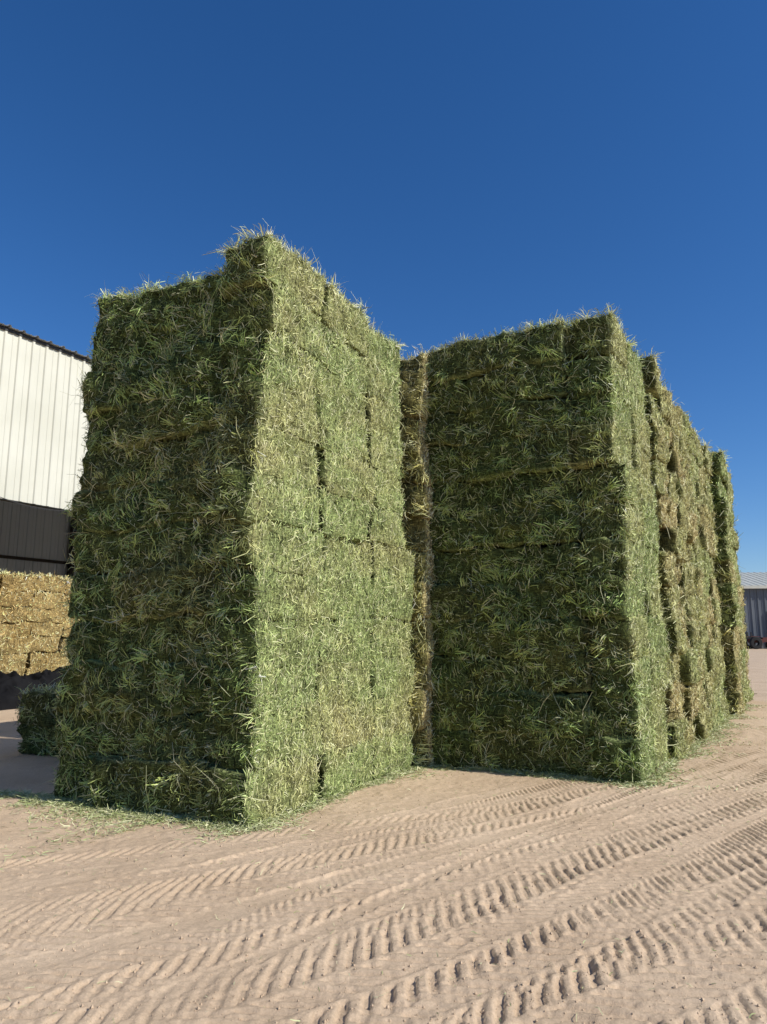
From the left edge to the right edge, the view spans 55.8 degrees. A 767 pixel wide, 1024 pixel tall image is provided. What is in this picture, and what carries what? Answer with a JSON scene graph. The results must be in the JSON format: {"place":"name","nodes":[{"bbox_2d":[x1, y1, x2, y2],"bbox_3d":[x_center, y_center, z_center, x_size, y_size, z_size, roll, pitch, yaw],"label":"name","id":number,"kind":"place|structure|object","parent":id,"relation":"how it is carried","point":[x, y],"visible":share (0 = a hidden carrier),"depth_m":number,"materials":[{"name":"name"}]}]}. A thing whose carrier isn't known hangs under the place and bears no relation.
{"place":"outdoors","nodes":[
{"label":"outdoors","id":0,"kind":"place"},
{"bbox_2d":[0,649,766,1023],"bbox_3d":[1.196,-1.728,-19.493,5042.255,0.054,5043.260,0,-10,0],"label":"ground","id":1,"kind":"structure","parent":0,"point":[550,981],"depth_m":4.38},
{"bbox_2d":[0,667,64,710],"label":"black tarp","id":2,"kind":"object","parent":1,"relation":"on","point":[12,682],"visible":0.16,"depth_m":16.70,"materials":[{"name":"black plastic"}]},
{"bbox_2d":[13,680,63,756],"bbox_3d":[-3.985,3.024,10.713,1.726,1.306,2.708,-5,-11,26],"label":"hay bale pile","id":3,"kind":"object","parent":1,"relation":"on","point":[35,728],"visible":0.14,"depth_m":9.91,"materials":[{"name":"green plant"}]},
{"bbox_2d":[0,568,78,675],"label":"straw bale stack","id":4,"kind":"object","parent":1,"relation":"on","point":[34,623],"visible":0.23,"depth_m":18.85,"materials":[{"name":"yellow plant"}]},
{"bbox_2d":[0,323,91,577],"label":"hay shed","id":5,"kind":"structure","parent":1,"relation":"on","point":[42,429],"depth_m":18.87,"materials":[{"name":"white metal"}]},
{"bbox_2d":[31,218,420,827],"bbox_3d":[-1.512,0.306,8.514,2.963,5.932,3.781,-5,-11,26],"label":"hay bale stack","id":6,"kind":"object","parent":1,"relation":"on","point":[237,645],"visible":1,"depth_m":7.24,"materials":[{"name":"green plant"}]},
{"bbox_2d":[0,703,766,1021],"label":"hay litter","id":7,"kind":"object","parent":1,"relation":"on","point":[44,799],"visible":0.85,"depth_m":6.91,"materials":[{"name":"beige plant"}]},
{"bbox_2d":[0,737,766,1023],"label":"dirt clods","id":8,"kind":"object","parent":1,"relation":"on","point":[387,1006],"visible":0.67,"depth_m":3.96,"materials":[{"name":"beige soil"}]},
{"bbox_2d":[385,343,435,766],"bbox_3d":[0.180,0.771,11.080,2.759,6.044,3.625,-5,-11,28],"label":"hay bale stack","id":9,"kind":"object","parent":1,"relation":"on","point":[416,487],"visible":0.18,"depth_m":9.49,"materials":[{"name":"green plant"}]},
{"bbox_2d":[420,304,676,782],"bbox_3d":[2.167,0.506,9.840,2.986,5.965,2.452,-5,-11,28],"label":"hay bale stack","id":10,"kind":"object","parent":1,"relation":"on","point":[551,648],"visible":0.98,"depth_m":8.98,"materials":[{"name":"green plant"}]},
{"bbox_2d":[635,346,720,760],"bbox_3d":[3.511,0.791,11.825,3.303,6.005,3.497,-4,-11,24],"label":"hay bale stack","id":11,"kind":"object","parent":1,"relation":"on","point":[688,713],"visible":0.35,"depth_m":10.82,"materials":[{"name":"plant"}]},
{"bbox_2d":[682,410,731,728],"bbox_3d":[5.092,1.265,14.438,2.974,6.013,3.693,-6,-11,31],"label":"hay bale stack","id":12,"kind":"object","parent":1,"relation":"on","point":[704,552],"visible":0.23,"depth_m":13.97,"materials":[{"name":"green plant"}]},
{"bbox_2d":[709,449,753,714],"bbox_3d":[6.696,1.648,16.645,2.972,5.808,2.542,-5,-11,28],"label":"hay bale stack","id":13,"kind":"object","parent":1,"relation":"on","point":[730,594],"visible":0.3,"depth_m":15.42,"materials":[{"name":"green plant"}]},
{"bbox_2d":[734,545,753,702],"bbox_3d":[7.689,2.771,18.487,3.006,4.353,2.484,-5,-11,27],"label":"hay bale stack","id":14,"kind":"object","parent":1,"relation":"on","point":[750,693],"visible":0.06,"depth_m":18.32,"materials":[{"name":"green plant"}]},
{"bbox_2d":[0,0,766,572],"label":"sky","id":15,"kind":"structure","parent":0,"point":[469,167],"materials":[{"name":"blue"}]},
{"bbox_2d":[739,572,766,648],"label":"metal barn","id":16,"kind":"structure","parent":0,"point":[754,584],"depth_m":98.56,"materials":[{"name":"metal"}]},
{"bbox_2d":[745,632,766,648],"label":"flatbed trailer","id":17,"kind":"object","parent":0,"point":[751,639],"visible":0.89,"depth_m":94.67,"materials":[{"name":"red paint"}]}
]}

